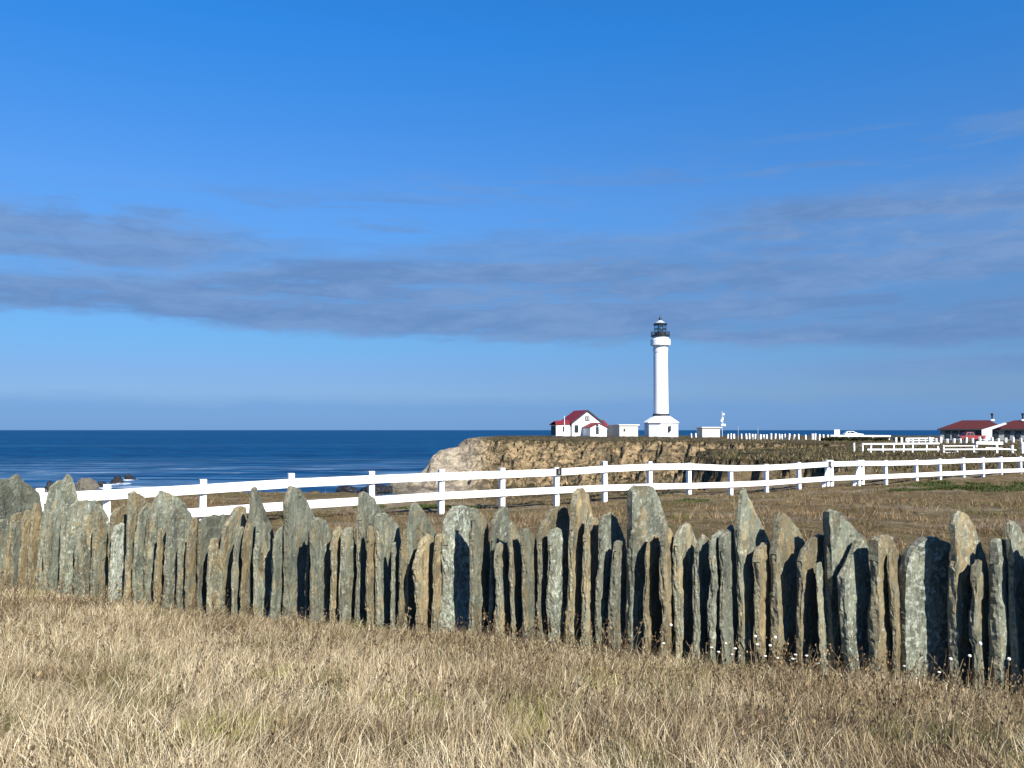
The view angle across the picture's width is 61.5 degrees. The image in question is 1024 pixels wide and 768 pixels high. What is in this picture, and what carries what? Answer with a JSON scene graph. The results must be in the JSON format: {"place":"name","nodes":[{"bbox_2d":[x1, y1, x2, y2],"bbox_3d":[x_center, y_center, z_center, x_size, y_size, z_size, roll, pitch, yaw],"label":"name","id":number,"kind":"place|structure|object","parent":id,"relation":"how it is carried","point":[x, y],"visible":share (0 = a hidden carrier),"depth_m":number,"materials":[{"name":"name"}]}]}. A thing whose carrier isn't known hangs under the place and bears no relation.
{"place":"outdoors","nodes":[
{"label":"outdoors","id":0,"kind":"place"},
{"bbox_2d":[0,430,939,495],"bbox_3d":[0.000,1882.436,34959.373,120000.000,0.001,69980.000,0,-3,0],"label":"sea","id":1,"kind":"structure","parent":0,"point":[34,459],"depth_m":478.47,"materials":[{"name":"liquid"}]},
{"bbox_2d":[45,480,52,490],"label":"sea rock","id":2,"kind":"object","parent":1,"relation":"in","point":[49,484],"visible":0.27,"depth_m":177.79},
{"bbox_2d":[75,477,98,490],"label":"sea rock","id":3,"kind":"object","parent":1,"relation":"in","point":[85,484],"visible":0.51,"depth_m":176.80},
{"bbox_2d":[110,476,123,483],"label":"sea rock","id":4,"kind":"object","parent":1,"relation":"in","point":[117,479],"visible":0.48,"depth_m":199.93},
{"bbox_2d":[336,486,358,492],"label":"sea rock","id":5,"kind":"object","parent":1,"relation":"in","point":[351,489],"visible":0.4,"depth_m":165.82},
{"bbox_2d":[358,484,392,494],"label":"sea rock","id":6,"kind":"object","parent":1,"relation":"in","point":[382,489],"visible":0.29,"depth_m":167.84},
{"bbox_2d":[389,482,408,492],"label":"sea rock","id":7,"kind":"object","parent":1,"relation":"in","point":[397,487],"visible":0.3,"depth_m":170.90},
{"bbox_2d":[0,579,1023,767],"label":"grass","id":8,"kind":"structure","parent":0,"point":[10,690],"depth_m":5.53,"materials":[{"name":"plant"}]},
{"bbox_2d":[0,465,1023,767],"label":"ground","id":9,"kind":"structure","parent":0,"point":[786,499],"depth_m":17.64,"materials":[{"name":"plant"}]},
{"bbox_2d":[0,519,8,580],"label":"slate stone","id":10,"kind":"object","parent":9,"relation":"on","point":[4,527],"visible":0.49,"depth_m":11.30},
{"bbox_2d":[1,512,22,585],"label":"slate stone","id":11,"kind":"object","parent":9,"relation":"on","point":[15,517],"visible":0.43,"depth_m":11.05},
{"bbox_2d":[9,520,21,587],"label":"slate stone","id":12,"kind":"object","parent":9,"relation":"on","point":[15,544],"visible":0.55,"depth_m":10.97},
{"bbox_2d":[0,474,42,523],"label":"slate stone","id":13,"kind":"object","parent":9,"relation":"on","point":[18,494],"visible":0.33,"depth_m":11.87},
{"bbox_2d":[17,509,30,589],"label":"slate stone","id":14,"kind":"object","parent":9,"relation":"on","point":[25,539],"visible":0.64,"depth_m":10.97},
{"bbox_2d":[26,503,40,591],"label":"slate stone","id":15,"kind":"object","parent":9,"relation":"on","point":[35,520],"visible":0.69,"depth_m":10.89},
{"bbox_2d":[42,508,60,593],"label":"slate stone","id":16,"kind":"object","parent":9,"relation":"on","point":[51,554],"visible":0.56,"depth_m":10.80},
{"bbox_2d":[34,474,77,590],"bbox_3d":[-5.854,2.011,11.090,0.128,1.684,0.592,-2,-4,32],"label":"slate stone","id":17,"kind":"object","parent":9,"relation":"on","point":[61,493],"visible":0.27,"depth_m":11.03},
{"bbox_2d":[57,506,65,596],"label":"slate stone","id":18,"kind":"object","parent":9,"relation":"on","point":[62,568],"visible":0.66,"depth_m":10.59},
{"bbox_2d":[73,530,91,597],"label":"slate stone","id":19,"kind":"object","parent":9,"relation":"on","point":[82,558],"visible":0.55,"depth_m":10.56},
{"bbox_2d":[64,500,108,595],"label":"slate stone","id":20,"kind":"object","parent":9,"relation":"on","point":[80,515],"visible":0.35,"depth_m":10.69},
{"bbox_2d":[89,511,108,597],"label":"slate stone","id":21,"kind":"object","parent":9,"relation":"on","point":[99,564],"visible":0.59,"depth_m":10.61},
{"bbox_2d":[106,523,125,601],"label":"slate stone","id":22,"kind":"object","parent":9,"relation":"on","point":[117,555],"visible":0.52,"depth_m":10.37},
{"bbox_2d":[106,504,126,591],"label":"slate stone","id":23,"kind":"object","parent":9,"relation":"on","point":[118,515],"visible":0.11,"depth_m":10.49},
{"bbox_2d":[123,491,148,603],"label":"slate stone","id":24,"kind":"object","parent":9,"relation":"on","point":[136,502],"visible":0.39,"depth_m":10.28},
{"bbox_2d":[132,540,143,604],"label":"slate stone","id":25,"kind":"object","parent":9,"relation":"on","point":[138,564],"visible":0.6,"depth_m":10.23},
{"bbox_2d":[134,503,151,582],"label":"slate stone","id":26,"kind":"object","parent":9,"relation":"on","point":[142,514],"visible":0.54,"depth_m":10.31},
{"bbox_2d":[153,528,164,606],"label":"slate stone","id":27,"kind":"object","parent":9,"relation":"on","point":[158,568],"visible":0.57,"depth_m":10.11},
{"bbox_2d":[143,490,192,603],"bbox_3d":[-4.188,2.073,10.508,0.118,1.560,0.636,-3,-4,41],"label":"slate stone","id":28,"kind":"object","parent":9,"relation":"on","point":[163,504],"visible":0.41,"depth_m":10.34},
{"bbox_2d":[161,508,189,608],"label":"slate stone","id":29,"kind":"object","parent":9,"relation":"on","point":[177,526],"visible":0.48,"depth_m":10.07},
{"bbox_2d":[176,539,185,609],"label":"slate stone","id":30,"kind":"object","parent":9,"relation":"on","point":[181,568],"visible":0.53,"depth_m":9.99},
{"bbox_2d":[184,518,197,611],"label":"slate stone","id":31,"kind":"object","parent":9,"relation":"on","point":[191,563],"visible":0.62,"depth_m":9.91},
{"bbox_2d":[196,514,227,610],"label":"slate stone","id":32,"kind":"object","parent":9,"relation":"on","point":[210,527],"visible":0.3,"depth_m":10.02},
{"bbox_2d":[206,538,218,613],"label":"slate stone","id":33,"kind":"object","parent":9,"relation":"on","point":[212,569],"visible":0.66,"depth_m":9.79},
{"bbox_2d":[215,506,246,612],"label":"slate stone","id":34,"kind":"object","parent":9,"relation":"on","point":[236,520],"visible":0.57,"depth_m":9.97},
{"bbox_2d":[231,526,243,616],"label":"slate stone","id":35,"kind":"object","parent":9,"relation":"on","point":[236,571],"visible":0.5,"depth_m":9.75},
{"bbox_2d":[239,521,250,617],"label":"slate stone","id":36,"kind":"object","parent":9,"relation":"on","point":[245,555],"visible":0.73,"depth_m":9.68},
{"bbox_2d":[245,486,273,616],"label":"slate stone","id":37,"kind":"object","parent":9,"relation":"on","point":[257,510],"visible":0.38,"depth_m":9.81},
{"bbox_2d":[252,518,271,618],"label":"slate stone","id":38,"kind":"object","parent":9,"relation":"on","point":[262,573],"visible":0.67,"depth_m":9.71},
{"bbox_2d":[268,549,272,619],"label":"slate stone","id":39,"kind":"object","parent":9,"relation":"on","point":[271,584],"visible":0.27,"depth_m":9.57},
{"bbox_2d":[270,526,283,619],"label":"slate stone","id":40,"kind":"object","parent":9,"relation":"on","point":[276,609],"visible":0.44,"depth_m":9.55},
{"bbox_2d":[282,486,314,619],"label":"slate stone","id":41,"kind":"object","parent":9,"relation":"on","point":[298,515],"visible":0.61,"depth_m":9.64,"materials":[{"name":"stone"}]},
{"bbox_2d":[304,532,310,621],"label":"slate stone","id":42,"kind":"object","parent":9,"relation":"on","point":[307,581],"visible":0.32,"depth_m":9.43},
{"bbox_2d":[309,517,331,624],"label":"slate stone","id":43,"kind":"object","parent":9,"relation":"on","point":[320,538],"visible":0.71,"depth_m":9.38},
{"bbox_2d":[329,526,341,624],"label":"slate stone","id":44,"kind":"object","parent":9,"relation":"on","point":[335,547],"visible":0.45,"depth_m":9.30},
{"bbox_2d":[339,526,356,623],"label":"slate stone","id":45,"kind":"object","parent":9,"relation":"on","point":[347,576],"visible":0.69,"depth_m":9.27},
{"bbox_2d":[355,491,381,623],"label":"slate stone","id":46,"kind":"object","parent":9,"relation":"on","point":[368,509],"visible":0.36,"depth_m":9.32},
{"bbox_2d":[365,526,374,627],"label":"slate stone","id":47,"kind":"object","parent":9,"relation":"on","point":[370,576],"visible":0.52,"depth_m":9.13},
{"bbox_2d":[374,512,400,627],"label":"slate stone","id":48,"kind":"object","parent":9,"relation":"on","point":[386,530],"visible":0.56,"depth_m":9.21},
{"bbox_2d":[390,542,398,629],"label":"slate stone","id":49,"kind":"object","parent":9,"relation":"on","point":[394,588],"visible":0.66,"depth_m":9.02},
{"bbox_2d":[397,529,406,631],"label":"slate stone","id":50,"kind":"object","parent":9,"relation":"on","point":[402,571],"visible":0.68,"depth_m":8.97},
{"bbox_2d":[353,503,485,509],"bbox_3d":[-3.045,4.046,28.313,4.413,0.176,1.468,0,-3,0],"label":"ground cover","id":51,"kind":"object","parent":9,"relation":"on","point":[425,506],"visible":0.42,"depth_m":28.30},
{"bbox_2d":[404,502,436,630],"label":"slate stone","id":52,"kind":"object","parent":9,"relation":"on","point":[419,525],"visible":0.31,"depth_m":9.10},
{"bbox_2d":[412,533,433,632],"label":"slate stone","id":53,"kind":"object","parent":9,"relation":"on","point":[422,574],"visible":0.66,"depth_m":8.89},
{"bbox_2d":[431,533,442,633],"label":"slate stone","id":54,"kind":"object","parent":9,"relation":"on","point":[437,572],"visible":0.47,"depth_m":8.88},
{"bbox_2d":[438,505,469,633],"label":"slate stone","id":55,"kind":"object","parent":9,"relation":"on","point":[455,561],"visible":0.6,"depth_m":9.04,"materials":[{"name":"stone"}]},
{"bbox_2d":[468,507,489,636],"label":"slate stone","id":56,"kind":"object","parent":9,"relation":"on","point":[479,555],"visible":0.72,"depth_m":8.76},
{"bbox_2d":[488,506,509,638],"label":"slate stone","id":57,"kind":"object","parent":9,"relation":"on","point":[500,520],"visible":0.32,"depth_m":8.73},
{"bbox_2d":[494,542,511,640],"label":"slate stone","id":58,"kind":"object","parent":9,"relation":"on","point":[502,594],"visible":0.41,"depth_m":8.59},
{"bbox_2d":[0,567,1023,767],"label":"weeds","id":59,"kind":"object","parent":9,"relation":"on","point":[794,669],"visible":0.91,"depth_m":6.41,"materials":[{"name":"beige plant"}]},
{"bbox_2d":[508,521,522,641],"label":"slate stone","id":60,"kind":"object","parent":9,"relation":"on","point":[515,572],"visible":0.45,"depth_m":8.55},
{"bbox_2d":[520,528,537,643],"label":"slate stone","id":61,"kind":"object","parent":9,"relation":"on","point":[528,550],"visible":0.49,"depth_m":8.48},
{"bbox_2d":[36,456,1023,521],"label":"white rail fence","id":62,"kind":"object","parent":9,"relation":"on","point":[107,494],"visible":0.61,"depth_m":28.51,"materials":[{"name":"paint"}]},
{"bbox_2d":[556,468,561,474],"bbox_3d":[1.628,3.033,29.703,0.260,0.235,0.048,3,-4,-40],"label":"fence sign","id":63,"kind":"object","parent":62,"relation":"attached to","point":[558,471],"visible":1,"depth_m":29.70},
{"bbox_2d":[536,506,569,642],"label":"slate stone","id":64,"kind":"object","parent":9,"relation":"on","point":[557,516],"visible":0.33,"depth_m":8.60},
{"bbox_2d":[546,527,568,644],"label":"slate stone","id":65,"kind":"object","parent":9,"relation":"on","point":[557,587],"visible":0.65,"depth_m":8.49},
{"bbox_2d":[565,487,592,644],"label":"slate stone","id":66,"kind":"object","parent":9,"relation":"on","point":[581,510],"visible":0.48,"depth_m":8.53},
{"bbox_2d":[580,516,598,647],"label":"slate stone","id":67,"kind":"object","parent":9,"relation":"on","point":[590,558],"visible":0.61,"depth_m":8.43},
{"bbox_2d":[595,512,626,647],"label":"slate stone","id":68,"kind":"object","parent":9,"relation":"on","point":[610,533],"visible":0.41,"depth_m":8.38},
{"bbox_2d":[608,540,626,650],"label":"slate stone","id":69,"kind":"object","parent":9,"relation":"on","point":[617,597],"visible":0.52,"depth_m":8.25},
{"bbox_2d":[625,485,668,651],"bbox_3d":[1.354,1.882,8.420,0.617,1.797,0.145,2,-4,-36],"label":"slate stone","id":70,"kind":"object","parent":9,"relation":"on","point":[646,516],"visible":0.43,"depth_m":8.27,"materials":[{"name":"stone"}]},
{"bbox_2d":[642,534,661,655],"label":"slate stone","id":71,"kind":"object","parent":9,"relation":"on","point":[652,612],"visible":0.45,"depth_m":8.13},
{"bbox_2d":[659,525,674,659],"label":"slate stone","id":72,"kind":"object","parent":9,"relation":"on","point":[666,569],"visible":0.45,"depth_m":7.98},
{"bbox_2d":[672,522,696,658],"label":"slate stone","id":73,"kind":"object","parent":9,"relation":"on","point":[684,543],"visible":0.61,"depth_m":8.09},
{"bbox_2d":[675,498,708,502],"bbox_3d":[6.555,4.181,30.862,1.217,0.164,1.201,2,-4,-37],"label":"ground cover","id":74,"kind":"object","parent":9,"relation":"on","point":[698,500],"visible":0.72,"depth_m":30.73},
{"bbox_2d":[691,534,710,661],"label":"slate stone","id":75,"kind":"object","parent":9,"relation":"on","point":[701,573],"visible":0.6,"depth_m":7.96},
{"bbox_2d":[707,529,724,664],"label":"slate stone","id":76,"kind":"object","parent":9,"relation":"on","point":[713,635],"visible":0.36,"depth_m":7.81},
{"bbox_2d":[719,524,737,665],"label":"slate stone","id":77,"kind":"object","parent":9,"relation":"on","point":[728,613],"visible":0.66,"depth_m":7.86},
{"bbox_2d":[735,487,769,665],"bbox_3d":[2.294,1.881,8.049,0.589,1.833,0.095,2,-4,-38],"label":"slate stone","id":78,"kind":"object","parent":9,"relation":"on","point":[750,535],"visible":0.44,"depth_m":7.92,"materials":[{"name":"stone"}]},
{"bbox_2d":[752,542,770,669],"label":"slate stone","id":79,"kind":"object","parent":9,"relation":"on","point":[762,587],"visible":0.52,"depth_m":7.78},
{"bbox_2d":[769,512,805,669],"bbox_3d":[2.559,1.988,7.929,0.548,1.624,0.108,3,-4,-39],"label":"slate stone","id":80,"kind":"object","parent":9,"relation":"on","point":[788,542],"visible":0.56,"depth_m":7.82,"materials":[{"name":"stone"}]},
{"bbox_2d":[796,534,824,671],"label":"slate stone","id":81,"kind":"object","parent":9,"relation":"on","point":[811,554],"visible":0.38,"depth_m":7.67,"materials":[{"name":"stone"}]},
{"bbox_2d":[815,562,827,672],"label":"slate stone","id":82,"kind":"object","parent":9,"relation":"on","point":[821,604],"visible":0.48,"depth_m":7.55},
{"bbox_2d":[823,509,868,673],"bbox_3d":[3.035,1.950,7.762,0.610,1.661,0.126,2,-4,-31],"label":"slate stone","id":83,"kind":"object","parent":9,"relation":"on","point":[841,534],"visible":0.42,"depth_m":7.63,"materials":[{"name":"stone"}]},
{"bbox_2d":[837,537,870,677],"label":"slate stone","id":84,"kind":"object","parent":9,"relation":"on","point":[854,583],"visible":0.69,"depth_m":7.50,"materials":[{"name":"stone"}]},
{"bbox_2d":[867,535,899,681],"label":"slate stone","id":85,"kind":"object","parent":9,"relation":"on","point":[879,625],"visible":0.43,"depth_m":7.37,"materials":[{"name":"stone"}]},
{"bbox_2d":[886,546,900,682],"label":"slate stone","id":86,"kind":"object","parent":9,"relation":"on","point":[893,560],"visible":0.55,"depth_m":7.37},
{"bbox_2d":[887,486,954,490],"bbox_3d":[17.383,4.472,36.771,2.848,0.251,2.050,0,-3,0],"label":"ground cover","id":87,"kind":"object","parent":9,"relation":"on","point":[915,489],"visible":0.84,"depth_m":36.24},
{"bbox_2d":[898,536,950,680],"bbox_3d":[3.637,2.058,7.527,0.588,1.445,0.182,1,-3,-11],"label":"slate stone","id":88,"kind":"object","parent":9,"relation":"on","point":[923,576],"visible":0.59,"depth_m":7.46,"materials":[{"name":"stone"}]},
{"bbox_2d":[885,480,1023,491],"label":"ground cover","id":89,"kind":"object","parent":9,"relation":"on","point":[988,486],"visible":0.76,"depth_m":39.73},
{"bbox_2d":[947,511,988,688],"bbox_3d":[3.920,1.935,7.384,0.535,1.699,0.130,2,-4,-35],"label":"slate stone","id":90,"kind":"object","parent":9,"relation":"on","point":[966,551],"visible":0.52,"depth_m":7.27,"materials":[{"name":"stone"}]},
{"bbox_2d":[969,559,989,694],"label":"slate stone","id":91,"kind":"object","parent":9,"relation":"on","point":[979,610],"visible":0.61,"depth_m":7.15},
{"bbox_2d":[987,538,1011,693],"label":"slate stone","id":92,"kind":"object","parent":9,"relation":"on","point":[998,630],"visible":0.48,"depth_m":7.13,"materials":[{"name":"stone"}]},
{"bbox_2d":[1005,521,1023,693],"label":"slate stone","id":93,"kind":"object","parent":9,"relation":"on","point":[1014,535],"visible":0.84,"depth_m":7.15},
{"bbox_2d":[0,0,1023,429],"label":"sky","id":94,"kind":"structure","parent":0,"point":[215,214],"materials":[{"name":"blue"}]},
{"bbox_2d":[387,435,1023,499],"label":"headland","id":95,"kind":"structure","parent":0,"point":[489,453],"depth_m":175.94,"materials":[{"name":"stone"}]},
{"bbox_2d":[549,410,607,435],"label":"fog signal building","id":96,"kind":"structure","parent":95,"relation":"on","point":[583,423],"depth_m":245.04,"materials":[{"name":"white paint"}]},
{"bbox_2d":[574,425,578,432],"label":"window","id":97,"kind":"structure","parent":96,"relation":"in","point":[576,427],"depth_m":245.04,"materials":[{"name":"white glass"}]},
{"bbox_2d":[608,424,639,436],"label":"shed","id":98,"kind":"structure","parent":95,"relation":"on","point":[627,430],"depth_m":244.17,"materials":[{"name":"white paint"}]},
{"bbox_2d":[643,317,678,436],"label":"lighthouse","id":99,"kind":"object","parent":95,"relation":"on","point":[661,422],"visible":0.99,"depth_m":251.47,"materials":[{"name":"white paint"}]},
{"bbox_2d":[695,427,721,436],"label":"shed","id":100,"kind":"structure","parent":95,"relation":"on","point":[708,431],"depth_m":243.81,"materials":[{"name":"white paint"}]},
{"bbox_2d":[720,413,725,436],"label":"antenna mast","id":101,"kind":"object","parent":95,"relation":"on","point":[722,420],"visible":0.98,"depth_m":249.56,"materials":[{"name":"metal"}]},
{"bbox_2d":[476,437,1023,473],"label":"scrub","id":102,"kind":"object","parent":95,"relation":"on","point":[770,455],"visible":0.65,"depth_m":86.81,"materials":[{"name":"brown plant"}]},
{"bbox_2d":[843,431,863,434],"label":"parked car","id":103,"kind":"object","parent":95,"relation":"on","point":[849,433],"visible":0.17,"depth_m":198.72,"materials":[{"name":"white paint"}]},
{"bbox_2d":[830,435,890,439],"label":"rail","id":104,"kind":"object","parent":95,"relation":"on","point":[880,436],"visible":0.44,"depth_m":183.63,"materials":[{"name":"white paint"}]},
{"bbox_2d":[820,436,906,440],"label":"ground cover","id":105,"kind":"object","parent":95,"relation":"on","point":[858,438],"visible":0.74,"depth_m":170.77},
{"bbox_2d":[853,443,939,452],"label":"paddock fence","id":106,"kind":"object","parent":95,"relation":"on","point":[883,449],"visible":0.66,"depth_m":95.64,"materials":[{"name":"white paint"}]},
{"bbox_2d":[905,438,933,442],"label":"paddock fence","id":107,"kind":"object","parent":95,"relation":"on","point":[918,440],"visible":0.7,"depth_m":154.55,"materials":[{"name":"white paint"}]},
{"bbox_2d":[955,432,986,440],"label":"pickup truck","id":108,"kind":"object","parent":95,"relation":"on","point":[969,435],"visible":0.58,"depth_m":162.06,"materials":[{"name":"red paint"}]},
{"bbox_2d":[937,413,1007,440],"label":"bungalow","id":109,"kind":"object","parent":95,"relation":"on","point":[988,428],"visible":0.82,"depth_m":185.83,"materials":[{"name":"red tile"}]},
{"bbox_2d":[945,431,949,438],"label":"window","id":110,"kind":"structure","parent":109,"relation":"in","point":[947,433],"depth_m":187.08,"materials":[{"name":"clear glass"}]},
{"bbox_2d":[943,445,1009,452],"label":"paddock fence","id":111,"kind":"object","parent":95,"relation":"on","point":[973,449],"visible":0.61,"depth_m":92.61,"materials":[{"name":"white paint"}]},
{"bbox_2d":[975,441,1015,452],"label":"paddock fence","id":112,"kind":"object","parent":95,"relation":"on","point":[996,448],"visible":0.88,"depth_m":89.61,"materials":[{"name":"white paint"}]},
{"bbox_2d":[997,413,1023,440],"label":"bungalow","id":113,"kind":"object","parent":95,"relation":"on","point":[1015,428],"visible":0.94,"depth_m":181.75,"materials":[{"name":"red tile"}]},
{"bbox_2d":[1004,431,1009,438],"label":"window","id":114,"kind":"structure","parent":113,"relation":"in","point":[1007,433],"depth_m":181.88,"materials":[{"name":"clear glass"}]},
{"bbox_2d":[1015,431,1020,438],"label":"window","id":115,"kind":"structure","parent":113,"relation":"in","point":[1017,433],"depth_m":180.90,"materials":[{"name":"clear glass"}]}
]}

